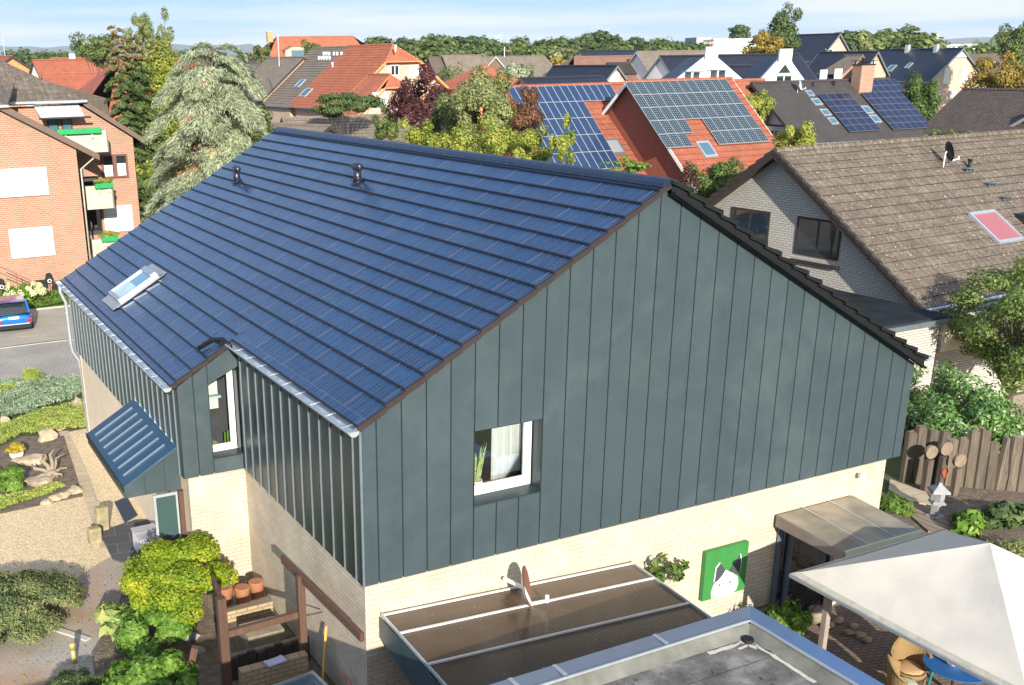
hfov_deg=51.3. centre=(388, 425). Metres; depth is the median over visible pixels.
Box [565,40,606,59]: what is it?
wood tree
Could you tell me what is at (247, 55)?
wood tree
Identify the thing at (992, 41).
distant woods
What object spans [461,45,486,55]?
wood tree
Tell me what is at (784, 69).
arch window
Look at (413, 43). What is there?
wood tree
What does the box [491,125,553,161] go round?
privet
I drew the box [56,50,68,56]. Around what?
wood tree
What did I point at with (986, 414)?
cherry laurel
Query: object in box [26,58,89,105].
red roof house
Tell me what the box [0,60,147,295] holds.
apartment building
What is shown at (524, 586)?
wall dish
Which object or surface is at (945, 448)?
log totem
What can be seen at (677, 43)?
wood tree
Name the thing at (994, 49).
wood tree
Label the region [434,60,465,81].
garden shrub
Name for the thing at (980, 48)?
wood tree
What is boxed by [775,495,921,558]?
door canopy
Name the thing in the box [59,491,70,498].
garden rock
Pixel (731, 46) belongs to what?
factory office
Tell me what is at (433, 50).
wood tree
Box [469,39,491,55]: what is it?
wood tree
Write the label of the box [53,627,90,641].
path kerb stone
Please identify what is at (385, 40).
wood tree
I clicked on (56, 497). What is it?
garden rock
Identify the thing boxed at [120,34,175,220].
spruce
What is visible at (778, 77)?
window
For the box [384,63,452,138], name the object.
plum tree
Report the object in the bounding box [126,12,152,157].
birch
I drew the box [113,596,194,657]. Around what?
hydrangea bush
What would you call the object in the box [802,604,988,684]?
patio
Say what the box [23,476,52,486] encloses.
garden rock
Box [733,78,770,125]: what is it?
orange strip house
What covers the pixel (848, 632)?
pebble
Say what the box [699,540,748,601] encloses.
cat painting
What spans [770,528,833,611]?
patio door
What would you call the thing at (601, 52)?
black roof house
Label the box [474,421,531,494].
window
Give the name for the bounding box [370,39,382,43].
wood tree
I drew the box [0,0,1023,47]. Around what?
sky
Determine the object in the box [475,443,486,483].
snake plant
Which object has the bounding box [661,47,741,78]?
white gable
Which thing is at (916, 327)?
flat annex
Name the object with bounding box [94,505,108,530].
stone post
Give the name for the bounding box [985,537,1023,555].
dry flower clump
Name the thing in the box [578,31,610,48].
wood tree
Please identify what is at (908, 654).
wicker chair
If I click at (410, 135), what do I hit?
privet
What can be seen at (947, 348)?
side extension
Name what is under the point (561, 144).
sapling
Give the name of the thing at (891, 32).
wood tree
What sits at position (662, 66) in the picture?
white row house
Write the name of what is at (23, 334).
manhole cover
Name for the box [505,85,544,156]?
plum tree
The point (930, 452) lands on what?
log totem
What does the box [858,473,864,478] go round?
security lamp
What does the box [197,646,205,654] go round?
garden rock
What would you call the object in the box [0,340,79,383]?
pavement
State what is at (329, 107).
pine tree
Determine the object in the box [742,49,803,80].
white gable
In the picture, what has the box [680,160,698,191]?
purple shrub
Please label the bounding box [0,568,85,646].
juniper bush
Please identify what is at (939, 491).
stone lantern
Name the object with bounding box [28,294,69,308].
lawn
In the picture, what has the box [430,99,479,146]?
birch
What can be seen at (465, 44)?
wood tree
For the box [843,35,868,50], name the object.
wood tree
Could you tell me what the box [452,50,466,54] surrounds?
wood tree
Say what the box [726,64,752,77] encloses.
white side house
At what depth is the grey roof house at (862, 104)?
78.04 m
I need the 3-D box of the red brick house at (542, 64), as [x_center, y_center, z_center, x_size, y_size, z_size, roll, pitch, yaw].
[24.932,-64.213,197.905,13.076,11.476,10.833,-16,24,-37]
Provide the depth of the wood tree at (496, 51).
293.55 m
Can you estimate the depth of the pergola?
17.79 m
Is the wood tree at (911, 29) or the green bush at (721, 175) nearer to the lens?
the green bush at (721, 175)
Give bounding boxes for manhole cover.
[16,332,34,336]
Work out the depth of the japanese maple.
19.62 m
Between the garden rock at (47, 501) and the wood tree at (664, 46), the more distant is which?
the wood tree at (664, 46)
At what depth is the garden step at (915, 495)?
25.89 m
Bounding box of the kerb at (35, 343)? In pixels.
[0,339,73,348]
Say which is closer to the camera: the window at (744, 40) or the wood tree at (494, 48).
the window at (744, 40)
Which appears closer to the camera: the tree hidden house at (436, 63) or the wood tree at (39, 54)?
the tree hidden house at (436, 63)
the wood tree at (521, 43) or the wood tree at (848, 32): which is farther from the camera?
the wood tree at (521, 43)
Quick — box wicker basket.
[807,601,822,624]
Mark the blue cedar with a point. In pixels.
(221, 137)
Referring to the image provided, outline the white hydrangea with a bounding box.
[0,280,46,301]
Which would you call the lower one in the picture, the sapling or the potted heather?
the potted heather
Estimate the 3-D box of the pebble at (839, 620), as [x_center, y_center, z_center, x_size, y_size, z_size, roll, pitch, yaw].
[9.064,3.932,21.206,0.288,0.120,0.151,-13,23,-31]
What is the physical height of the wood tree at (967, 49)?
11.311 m
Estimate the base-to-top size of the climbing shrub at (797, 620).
0.902 m
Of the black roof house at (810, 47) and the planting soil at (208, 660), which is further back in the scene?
the black roof house at (810, 47)
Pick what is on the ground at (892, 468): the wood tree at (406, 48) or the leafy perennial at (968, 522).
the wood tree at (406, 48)
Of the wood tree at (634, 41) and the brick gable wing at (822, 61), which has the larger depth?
the wood tree at (634, 41)
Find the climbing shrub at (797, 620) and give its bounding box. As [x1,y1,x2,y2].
[764,597,813,639]
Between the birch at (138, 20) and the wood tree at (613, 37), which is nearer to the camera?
the birch at (138, 20)
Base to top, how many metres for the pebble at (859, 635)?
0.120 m
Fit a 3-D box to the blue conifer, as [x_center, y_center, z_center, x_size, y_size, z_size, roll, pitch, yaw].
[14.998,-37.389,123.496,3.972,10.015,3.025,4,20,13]
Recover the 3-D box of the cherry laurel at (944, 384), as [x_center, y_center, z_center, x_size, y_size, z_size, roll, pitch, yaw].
[14.957,-0.260,28.532,2.664,2.907,2.676,-10,21,-24]
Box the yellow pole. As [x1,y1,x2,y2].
[321,626,327,679]
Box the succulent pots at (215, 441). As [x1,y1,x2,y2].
[212,430,229,443]
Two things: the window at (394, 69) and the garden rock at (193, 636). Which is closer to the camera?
the garden rock at (193, 636)
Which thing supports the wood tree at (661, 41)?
on the ground at (892, 468)
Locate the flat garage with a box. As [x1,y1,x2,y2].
[490,606,883,684]
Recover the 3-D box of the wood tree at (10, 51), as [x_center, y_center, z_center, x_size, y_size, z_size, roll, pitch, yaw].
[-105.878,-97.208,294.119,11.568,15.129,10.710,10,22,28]
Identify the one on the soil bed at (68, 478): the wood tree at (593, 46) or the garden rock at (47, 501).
the garden rock at (47, 501)
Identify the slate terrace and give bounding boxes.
[101,519,150,565]
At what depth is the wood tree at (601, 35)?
301.79 m
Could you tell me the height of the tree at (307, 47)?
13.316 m
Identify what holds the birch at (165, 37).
on the ground at (892, 468)
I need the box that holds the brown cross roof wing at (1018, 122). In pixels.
[1010,118,1023,125]
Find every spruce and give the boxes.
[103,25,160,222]
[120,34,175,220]
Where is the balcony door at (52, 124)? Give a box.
[47,119,72,131]
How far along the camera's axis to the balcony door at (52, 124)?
50.98 m
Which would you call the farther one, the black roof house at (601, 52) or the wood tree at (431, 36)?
the wood tree at (431, 36)
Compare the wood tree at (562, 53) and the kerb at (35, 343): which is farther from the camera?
the wood tree at (562, 53)
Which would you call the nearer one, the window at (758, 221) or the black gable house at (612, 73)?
the window at (758, 221)
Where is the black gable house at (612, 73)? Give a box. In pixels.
[545,64,627,81]
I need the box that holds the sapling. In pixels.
[547,113,576,164]
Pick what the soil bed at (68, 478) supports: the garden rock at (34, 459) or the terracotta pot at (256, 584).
the garden rock at (34, 459)
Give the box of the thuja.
[901,71,942,120]
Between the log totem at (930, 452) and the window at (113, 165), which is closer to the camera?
the log totem at (930, 452)
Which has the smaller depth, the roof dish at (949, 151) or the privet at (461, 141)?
the roof dish at (949, 151)
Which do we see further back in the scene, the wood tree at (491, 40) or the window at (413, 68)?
the wood tree at (491, 40)
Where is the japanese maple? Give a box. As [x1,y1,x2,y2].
[118,531,239,624]
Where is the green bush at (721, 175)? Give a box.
[680,156,744,197]
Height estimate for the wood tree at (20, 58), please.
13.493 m
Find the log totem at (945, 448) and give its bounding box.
[935,441,952,485]
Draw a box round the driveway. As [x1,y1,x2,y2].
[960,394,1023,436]
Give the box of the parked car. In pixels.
[0,294,33,330]
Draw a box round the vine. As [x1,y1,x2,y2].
[645,554,689,587]
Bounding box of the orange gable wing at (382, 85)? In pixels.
[342,73,423,114]
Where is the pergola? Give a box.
[188,555,364,684]
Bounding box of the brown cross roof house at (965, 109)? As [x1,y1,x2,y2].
[924,87,1023,134]
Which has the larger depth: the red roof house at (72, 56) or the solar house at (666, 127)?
the red roof house at (72, 56)
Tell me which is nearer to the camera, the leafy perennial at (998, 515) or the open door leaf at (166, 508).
the open door leaf at (166, 508)
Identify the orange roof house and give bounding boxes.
[287,43,448,115]
[444,64,517,120]
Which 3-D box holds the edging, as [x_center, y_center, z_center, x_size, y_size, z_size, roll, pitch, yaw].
[-29.320,-2.780,40.946,90.000,0.070,0.060,-10,21,-24]
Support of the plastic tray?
on the raised brick bed at (248, 664)
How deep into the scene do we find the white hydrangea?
47.29 m
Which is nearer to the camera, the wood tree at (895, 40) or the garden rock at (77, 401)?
the garden rock at (77, 401)
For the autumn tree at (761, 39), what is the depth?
124.47 m
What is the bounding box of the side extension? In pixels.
[931,295,1023,399]
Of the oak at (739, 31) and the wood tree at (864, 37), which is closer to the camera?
the wood tree at (864, 37)
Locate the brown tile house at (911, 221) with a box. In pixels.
[707,129,1023,310]
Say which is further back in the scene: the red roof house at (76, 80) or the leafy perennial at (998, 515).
the red roof house at (76, 80)
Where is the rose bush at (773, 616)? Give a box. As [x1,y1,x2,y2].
[739,603,785,620]
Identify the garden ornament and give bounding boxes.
[0,278,5,295]
[45,273,53,304]
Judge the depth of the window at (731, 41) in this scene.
297.02 m
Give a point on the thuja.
(928, 102)
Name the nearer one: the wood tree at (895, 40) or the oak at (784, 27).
the oak at (784, 27)
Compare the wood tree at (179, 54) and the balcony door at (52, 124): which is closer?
the balcony door at (52, 124)
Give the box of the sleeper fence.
[899,425,1023,491]
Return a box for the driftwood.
[27,448,66,477]
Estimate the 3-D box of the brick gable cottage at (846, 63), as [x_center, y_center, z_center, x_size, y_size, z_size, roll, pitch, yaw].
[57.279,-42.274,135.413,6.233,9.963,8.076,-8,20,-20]
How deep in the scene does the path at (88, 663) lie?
19.32 m
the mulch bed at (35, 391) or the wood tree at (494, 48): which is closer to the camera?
the mulch bed at (35, 391)
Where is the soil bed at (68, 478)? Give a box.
[0,435,82,513]
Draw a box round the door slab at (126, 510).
[115,498,137,522]
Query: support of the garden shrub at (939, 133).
on the ground at (892, 468)
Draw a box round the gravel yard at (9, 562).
[0,544,126,633]
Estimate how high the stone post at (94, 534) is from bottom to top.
0.380 m
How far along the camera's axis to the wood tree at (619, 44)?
285.90 m
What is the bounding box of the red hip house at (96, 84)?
[79,57,230,194]
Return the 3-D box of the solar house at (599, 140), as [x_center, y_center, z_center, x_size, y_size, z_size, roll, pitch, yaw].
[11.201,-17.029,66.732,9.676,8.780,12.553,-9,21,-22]
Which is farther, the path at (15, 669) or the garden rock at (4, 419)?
the garden rock at (4, 419)
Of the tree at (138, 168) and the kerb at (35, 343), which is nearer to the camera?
the kerb at (35, 343)
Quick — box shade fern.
[129,649,165,660]
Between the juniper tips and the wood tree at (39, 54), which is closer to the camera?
the juniper tips
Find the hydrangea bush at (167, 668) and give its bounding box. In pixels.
[102,648,200,684]
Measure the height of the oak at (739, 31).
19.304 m
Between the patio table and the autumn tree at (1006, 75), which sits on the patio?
the patio table
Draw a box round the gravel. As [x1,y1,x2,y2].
[0,428,145,578]
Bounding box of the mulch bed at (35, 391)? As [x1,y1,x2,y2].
[7,384,66,399]
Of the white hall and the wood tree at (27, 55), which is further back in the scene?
the wood tree at (27, 55)
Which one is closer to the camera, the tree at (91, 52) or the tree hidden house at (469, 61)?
the tree at (91, 52)
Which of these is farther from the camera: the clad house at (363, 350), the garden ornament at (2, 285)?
the garden ornament at (2, 285)
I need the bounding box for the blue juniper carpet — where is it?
[0,373,81,417]
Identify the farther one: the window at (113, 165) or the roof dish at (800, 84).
the roof dish at (800, 84)
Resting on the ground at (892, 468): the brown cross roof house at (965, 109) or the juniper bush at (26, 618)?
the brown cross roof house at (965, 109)
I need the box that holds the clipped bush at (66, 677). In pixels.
[44,666,109,684]
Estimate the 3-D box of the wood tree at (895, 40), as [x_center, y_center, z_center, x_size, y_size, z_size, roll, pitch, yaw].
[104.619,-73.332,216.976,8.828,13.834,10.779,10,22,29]
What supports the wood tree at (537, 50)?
on the ground at (892, 468)
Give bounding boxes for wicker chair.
[884,654,917,684]
[890,636,932,684]
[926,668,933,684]
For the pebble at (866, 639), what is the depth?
20.46 m
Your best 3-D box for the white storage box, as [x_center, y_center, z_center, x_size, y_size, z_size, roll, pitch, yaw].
[-5.342,2.598,23.482,0.540,0.490,0.800,-11,21,-26]
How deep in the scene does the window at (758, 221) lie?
36.73 m
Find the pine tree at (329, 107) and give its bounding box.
[309,92,386,136]
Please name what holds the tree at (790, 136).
on the ground at (892, 468)
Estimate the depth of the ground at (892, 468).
28.16 m
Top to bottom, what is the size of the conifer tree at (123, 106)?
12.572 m
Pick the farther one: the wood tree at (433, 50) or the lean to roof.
the wood tree at (433, 50)
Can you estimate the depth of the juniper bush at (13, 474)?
27.10 m
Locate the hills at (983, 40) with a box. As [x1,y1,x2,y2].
[944,37,1008,43]
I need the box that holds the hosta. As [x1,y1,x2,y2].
[94,601,130,641]
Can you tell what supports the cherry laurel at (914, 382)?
on the ground at (892, 468)
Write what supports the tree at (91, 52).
on the ground at (892, 468)
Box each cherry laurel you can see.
[903,360,990,437]
[903,363,955,440]
[921,380,1023,458]
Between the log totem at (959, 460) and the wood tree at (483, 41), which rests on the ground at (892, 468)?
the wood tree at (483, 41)
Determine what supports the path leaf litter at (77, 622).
on the path at (15, 669)
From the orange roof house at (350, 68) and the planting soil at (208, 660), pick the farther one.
the orange roof house at (350, 68)
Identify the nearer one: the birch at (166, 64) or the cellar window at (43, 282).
the cellar window at (43, 282)
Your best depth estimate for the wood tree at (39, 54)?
335.28 m
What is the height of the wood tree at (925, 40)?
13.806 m
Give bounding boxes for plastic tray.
[264,655,286,666]
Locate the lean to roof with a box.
[380,561,710,684]
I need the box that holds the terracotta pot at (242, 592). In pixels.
[234,583,249,604]
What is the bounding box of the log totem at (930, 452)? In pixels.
[920,445,937,491]
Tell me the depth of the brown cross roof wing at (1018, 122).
72.91 m
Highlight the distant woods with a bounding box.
[133,35,996,55]
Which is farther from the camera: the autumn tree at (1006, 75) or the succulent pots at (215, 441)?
the autumn tree at (1006, 75)
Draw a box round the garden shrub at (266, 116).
[233,101,273,139]
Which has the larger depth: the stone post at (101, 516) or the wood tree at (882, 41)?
the wood tree at (882, 41)
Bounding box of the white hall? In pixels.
[944,44,976,49]
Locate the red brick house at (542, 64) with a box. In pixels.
[488,51,551,76]
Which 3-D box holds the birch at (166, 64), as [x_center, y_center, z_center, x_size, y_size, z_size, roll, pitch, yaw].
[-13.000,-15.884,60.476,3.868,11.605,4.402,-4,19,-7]
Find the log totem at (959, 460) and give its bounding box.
[949,453,966,495]
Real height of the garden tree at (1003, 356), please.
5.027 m
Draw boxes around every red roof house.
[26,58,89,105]
[41,71,96,104]
[50,53,131,72]
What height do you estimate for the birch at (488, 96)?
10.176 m
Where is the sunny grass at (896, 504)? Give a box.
[879,492,916,517]
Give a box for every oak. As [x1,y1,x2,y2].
[727,24,750,38]
[767,1,803,52]
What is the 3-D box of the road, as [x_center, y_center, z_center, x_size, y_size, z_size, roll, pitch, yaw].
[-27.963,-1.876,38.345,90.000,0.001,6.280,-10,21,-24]
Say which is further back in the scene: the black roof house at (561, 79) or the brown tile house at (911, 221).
the black roof house at (561, 79)
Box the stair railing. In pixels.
[0,266,29,287]
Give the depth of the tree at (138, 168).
55.09 m
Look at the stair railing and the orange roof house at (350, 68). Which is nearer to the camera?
the stair railing
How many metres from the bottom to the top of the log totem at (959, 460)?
1.083 m
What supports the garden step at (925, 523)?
on the rockery soil at (965, 498)
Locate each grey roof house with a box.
[234,56,306,142]
[482,56,494,65]
[746,60,927,144]
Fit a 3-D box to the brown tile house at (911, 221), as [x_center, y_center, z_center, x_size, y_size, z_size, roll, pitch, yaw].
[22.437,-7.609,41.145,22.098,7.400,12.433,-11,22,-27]
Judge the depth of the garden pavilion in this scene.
16.52 m
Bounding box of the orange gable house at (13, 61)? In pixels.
[0,55,29,106]
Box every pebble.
[833,616,843,623]
[844,629,853,635]
[849,622,858,629]
[855,631,866,638]
[862,636,871,642]
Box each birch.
[122,5,174,96]
[124,41,184,197]
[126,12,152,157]
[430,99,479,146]
[438,63,516,155]
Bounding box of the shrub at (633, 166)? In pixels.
[600,156,651,172]
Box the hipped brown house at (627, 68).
[542,55,638,79]
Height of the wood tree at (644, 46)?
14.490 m
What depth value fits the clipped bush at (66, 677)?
18.11 m
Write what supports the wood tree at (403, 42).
on the ground at (892, 468)
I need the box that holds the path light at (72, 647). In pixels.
[69,642,76,663]
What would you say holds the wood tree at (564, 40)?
on the ground at (892, 468)
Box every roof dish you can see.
[797,79,805,92]
[943,141,959,167]
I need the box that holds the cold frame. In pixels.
[272,671,327,684]
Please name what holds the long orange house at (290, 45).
on the ground at (892, 468)
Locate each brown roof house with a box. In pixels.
[258,46,347,121]
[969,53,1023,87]
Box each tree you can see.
[1,48,26,62]
[7,54,30,66]
[17,47,37,62]
[35,50,45,58]
[38,49,56,58]
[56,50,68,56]
[68,31,118,74]
[135,146,158,217]
[170,51,182,56]
[231,52,251,72]
[251,44,270,64]
[300,39,320,55]
[363,35,382,43]
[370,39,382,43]
[375,37,399,46]
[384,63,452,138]
[396,39,409,46]
[399,38,418,49]
[400,43,413,51]
[407,40,444,63]
[417,37,429,49]
[421,33,436,40]
[426,33,446,48]
[438,35,457,52]
[445,45,458,54]
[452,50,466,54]
[456,36,478,50]
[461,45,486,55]
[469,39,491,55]
[473,35,496,49]
[475,36,493,51]
[485,37,501,49]
[491,43,517,55]
[494,39,505,46]
[499,47,514,55]
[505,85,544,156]
[507,35,517,44]
[508,35,536,53]
[512,47,538,55]
[517,64,533,76]
[529,39,547,47]
[530,36,566,58]
[531,46,546,56]
[547,48,577,61]
[548,56,565,64]
[556,35,572,47]
[563,38,581,51]
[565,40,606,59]
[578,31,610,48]
[581,30,611,47]
[600,34,623,47]
[605,38,634,49]
[629,36,643,49]
[636,39,653,50]
[638,38,664,49]
[648,39,675,50]
[649,36,682,49]
[672,41,685,47]
[682,42,699,49]
[698,43,709,49]
[740,29,785,53]
[742,89,775,121]
[772,121,816,146]
[841,29,870,36]
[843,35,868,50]
[848,29,882,50]
[870,32,892,48]
[874,28,902,40]
[884,33,911,48]
[895,35,950,48]
[898,32,938,48]
[900,23,933,40]
[937,253,1023,413]
[952,44,977,53]
[960,50,1023,88]
[969,42,990,53]
[984,46,1003,53]
[995,21,1023,70]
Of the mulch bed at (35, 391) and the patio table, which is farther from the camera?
the mulch bed at (35, 391)
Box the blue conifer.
[503,61,534,78]
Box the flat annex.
[835,289,955,403]
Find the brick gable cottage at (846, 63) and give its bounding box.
[807,54,864,77]
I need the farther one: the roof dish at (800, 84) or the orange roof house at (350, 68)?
the orange roof house at (350, 68)
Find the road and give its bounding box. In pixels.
[0,306,73,346]
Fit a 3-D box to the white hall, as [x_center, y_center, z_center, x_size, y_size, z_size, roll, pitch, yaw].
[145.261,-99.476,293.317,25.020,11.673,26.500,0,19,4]
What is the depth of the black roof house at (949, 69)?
138.07 m
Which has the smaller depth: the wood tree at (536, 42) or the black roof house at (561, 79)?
the black roof house at (561, 79)
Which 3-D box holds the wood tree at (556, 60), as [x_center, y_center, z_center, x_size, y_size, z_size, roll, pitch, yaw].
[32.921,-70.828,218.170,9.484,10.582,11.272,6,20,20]
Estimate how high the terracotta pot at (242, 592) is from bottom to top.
0.340 m
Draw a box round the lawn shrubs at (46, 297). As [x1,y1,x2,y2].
[27,289,66,306]
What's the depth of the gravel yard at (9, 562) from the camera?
23.13 m
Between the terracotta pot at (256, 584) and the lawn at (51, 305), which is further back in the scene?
the lawn at (51, 305)
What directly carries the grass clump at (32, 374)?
on the mulch bed at (35, 391)
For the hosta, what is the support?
on the planting soil at (208, 660)
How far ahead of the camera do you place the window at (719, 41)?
297.02 m
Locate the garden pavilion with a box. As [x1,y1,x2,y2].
[789,529,1023,684]
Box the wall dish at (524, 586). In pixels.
[503,565,548,605]
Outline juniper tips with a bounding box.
[0,481,65,508]
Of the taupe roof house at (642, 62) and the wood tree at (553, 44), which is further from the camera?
the wood tree at (553, 44)
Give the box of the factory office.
[685,37,755,53]
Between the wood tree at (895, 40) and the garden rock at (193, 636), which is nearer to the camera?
the garden rock at (193, 636)
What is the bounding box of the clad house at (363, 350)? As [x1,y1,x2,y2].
[55,126,932,684]
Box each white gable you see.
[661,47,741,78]
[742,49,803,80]
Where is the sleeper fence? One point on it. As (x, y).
(984, 467)
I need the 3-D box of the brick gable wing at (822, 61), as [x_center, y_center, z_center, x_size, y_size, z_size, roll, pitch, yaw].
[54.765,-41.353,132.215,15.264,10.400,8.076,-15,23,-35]
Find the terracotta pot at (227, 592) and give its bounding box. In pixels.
[219,583,232,604]
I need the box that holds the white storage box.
[130,523,156,550]
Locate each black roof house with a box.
[513,75,607,84]
[572,50,640,57]
[793,33,849,63]
[877,41,979,115]
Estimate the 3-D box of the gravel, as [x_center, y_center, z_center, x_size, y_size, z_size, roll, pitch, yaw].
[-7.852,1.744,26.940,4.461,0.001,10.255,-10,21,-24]
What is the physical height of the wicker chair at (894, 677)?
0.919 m
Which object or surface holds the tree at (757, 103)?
on the ground at (892, 468)
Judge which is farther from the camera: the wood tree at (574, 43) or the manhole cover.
the wood tree at (574, 43)
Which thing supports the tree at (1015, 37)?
on the ground at (892, 468)
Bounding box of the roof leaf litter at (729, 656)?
[616,643,792,684]
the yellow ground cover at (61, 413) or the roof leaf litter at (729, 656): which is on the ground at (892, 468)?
the yellow ground cover at (61, 413)
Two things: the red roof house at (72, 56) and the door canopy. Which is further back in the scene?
the red roof house at (72, 56)
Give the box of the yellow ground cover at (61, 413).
[0,398,85,442]
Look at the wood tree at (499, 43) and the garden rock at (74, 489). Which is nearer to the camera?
the garden rock at (74, 489)
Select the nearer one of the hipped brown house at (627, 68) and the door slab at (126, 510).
the door slab at (126, 510)
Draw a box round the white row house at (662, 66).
[643,53,816,79]
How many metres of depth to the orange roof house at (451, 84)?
107.17 m
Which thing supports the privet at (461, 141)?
on the ground at (892, 468)
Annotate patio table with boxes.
[923,654,983,684]
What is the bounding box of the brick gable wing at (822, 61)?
[808,50,889,78]
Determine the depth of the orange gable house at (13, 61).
126.18 m
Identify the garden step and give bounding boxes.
[888,479,931,506]
[906,502,957,533]
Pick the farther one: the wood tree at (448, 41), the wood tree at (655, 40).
the wood tree at (655, 40)
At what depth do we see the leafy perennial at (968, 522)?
23.64 m
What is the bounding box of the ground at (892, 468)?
[0,196,1023,684]
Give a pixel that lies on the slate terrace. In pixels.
(118, 540)
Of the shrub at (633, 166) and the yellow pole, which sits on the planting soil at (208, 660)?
the yellow pole
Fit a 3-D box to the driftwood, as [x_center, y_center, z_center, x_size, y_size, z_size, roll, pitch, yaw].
[-9.062,1.086,27.970,1.092,0.725,0.828,-10,21,-24]
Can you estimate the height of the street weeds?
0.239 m
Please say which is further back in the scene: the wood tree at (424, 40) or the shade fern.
the wood tree at (424, 40)
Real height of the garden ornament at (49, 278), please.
1.479 m
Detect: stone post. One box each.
[87,525,101,544]
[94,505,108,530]
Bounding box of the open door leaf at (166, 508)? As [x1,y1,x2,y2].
[153,491,180,541]
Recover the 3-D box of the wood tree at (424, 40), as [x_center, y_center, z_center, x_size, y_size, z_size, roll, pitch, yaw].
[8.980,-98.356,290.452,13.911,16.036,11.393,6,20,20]
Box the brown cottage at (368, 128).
[280,113,449,148]
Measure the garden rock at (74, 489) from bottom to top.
0.266 m
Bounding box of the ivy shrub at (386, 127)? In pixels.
[371,103,398,140]
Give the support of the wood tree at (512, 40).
on the ground at (892, 468)
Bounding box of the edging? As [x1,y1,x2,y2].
[29,305,69,310]
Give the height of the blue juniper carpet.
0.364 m
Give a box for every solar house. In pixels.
[474,82,646,174]
[602,77,776,192]
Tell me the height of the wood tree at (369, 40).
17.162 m
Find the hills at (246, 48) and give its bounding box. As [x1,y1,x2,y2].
[0,42,254,56]
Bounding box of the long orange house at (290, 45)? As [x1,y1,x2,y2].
[246,31,363,70]
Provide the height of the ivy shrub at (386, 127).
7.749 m
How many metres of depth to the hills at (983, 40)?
7144.10 m
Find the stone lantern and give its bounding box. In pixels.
[925,482,950,519]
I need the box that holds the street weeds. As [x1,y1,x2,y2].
[0,380,15,391]
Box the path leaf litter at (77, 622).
[2,559,128,684]
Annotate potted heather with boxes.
[3,442,25,458]
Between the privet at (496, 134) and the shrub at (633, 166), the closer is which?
the shrub at (633, 166)
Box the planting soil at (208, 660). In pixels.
[91,585,331,684]
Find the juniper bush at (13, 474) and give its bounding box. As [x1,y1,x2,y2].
[0,464,25,491]
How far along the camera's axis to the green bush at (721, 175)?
39.05 m
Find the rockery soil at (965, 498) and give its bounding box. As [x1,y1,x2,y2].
[886,484,1023,557]
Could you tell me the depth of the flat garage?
14.42 m
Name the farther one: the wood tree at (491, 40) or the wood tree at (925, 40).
the wood tree at (491, 40)
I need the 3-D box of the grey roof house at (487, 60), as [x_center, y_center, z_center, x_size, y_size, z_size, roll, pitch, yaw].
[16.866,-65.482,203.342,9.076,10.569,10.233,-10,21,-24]
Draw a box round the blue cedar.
[140,41,269,220]
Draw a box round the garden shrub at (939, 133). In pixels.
[919,128,972,135]
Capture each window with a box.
[33,279,47,289]
[100,154,128,177]
[213,370,236,451]
[390,65,398,75]
[410,65,418,75]
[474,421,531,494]
[717,39,722,44]
[729,39,734,44]
[731,206,770,240]
[741,38,746,44]
[775,75,791,80]
[778,64,790,72]
[794,216,841,260]
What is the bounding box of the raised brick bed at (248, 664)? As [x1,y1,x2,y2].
[207,589,309,684]
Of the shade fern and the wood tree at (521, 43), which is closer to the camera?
the shade fern
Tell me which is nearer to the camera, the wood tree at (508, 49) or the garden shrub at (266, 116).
the garden shrub at (266, 116)
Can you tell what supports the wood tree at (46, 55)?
on the ground at (892, 468)
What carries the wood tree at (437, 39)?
on the ground at (892, 468)
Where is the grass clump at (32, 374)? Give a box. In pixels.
[20,367,44,381]
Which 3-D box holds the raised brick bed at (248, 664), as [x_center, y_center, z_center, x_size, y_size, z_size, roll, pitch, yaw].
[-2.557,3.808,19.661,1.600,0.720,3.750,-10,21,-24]
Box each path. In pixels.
[0,557,125,684]
[0,633,94,684]
[56,430,111,548]
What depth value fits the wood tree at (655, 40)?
304.01 m
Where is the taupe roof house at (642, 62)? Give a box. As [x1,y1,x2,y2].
[628,50,704,78]
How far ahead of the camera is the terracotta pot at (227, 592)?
20.73 m
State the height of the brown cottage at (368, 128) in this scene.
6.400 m
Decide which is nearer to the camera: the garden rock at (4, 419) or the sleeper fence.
the sleeper fence
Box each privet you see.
[395,117,439,146]
[426,124,477,151]
[463,112,523,155]
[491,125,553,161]
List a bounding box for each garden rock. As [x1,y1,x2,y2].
[0,416,10,422]
[11,453,48,465]
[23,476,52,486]
[37,428,57,442]
[40,498,53,504]
[48,493,61,500]
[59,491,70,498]
[67,485,83,494]
[72,397,82,405]
[184,632,199,641]
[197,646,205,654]
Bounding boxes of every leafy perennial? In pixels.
[949,508,985,537]
[980,500,1023,530]
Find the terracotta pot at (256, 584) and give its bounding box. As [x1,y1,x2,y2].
[248,577,263,598]
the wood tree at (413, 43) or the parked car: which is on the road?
the parked car
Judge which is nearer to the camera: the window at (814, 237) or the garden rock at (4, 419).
the garden rock at (4, 419)
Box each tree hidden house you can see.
[426,56,448,78]
[441,54,484,77]
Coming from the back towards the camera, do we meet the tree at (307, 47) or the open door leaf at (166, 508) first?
the tree at (307, 47)

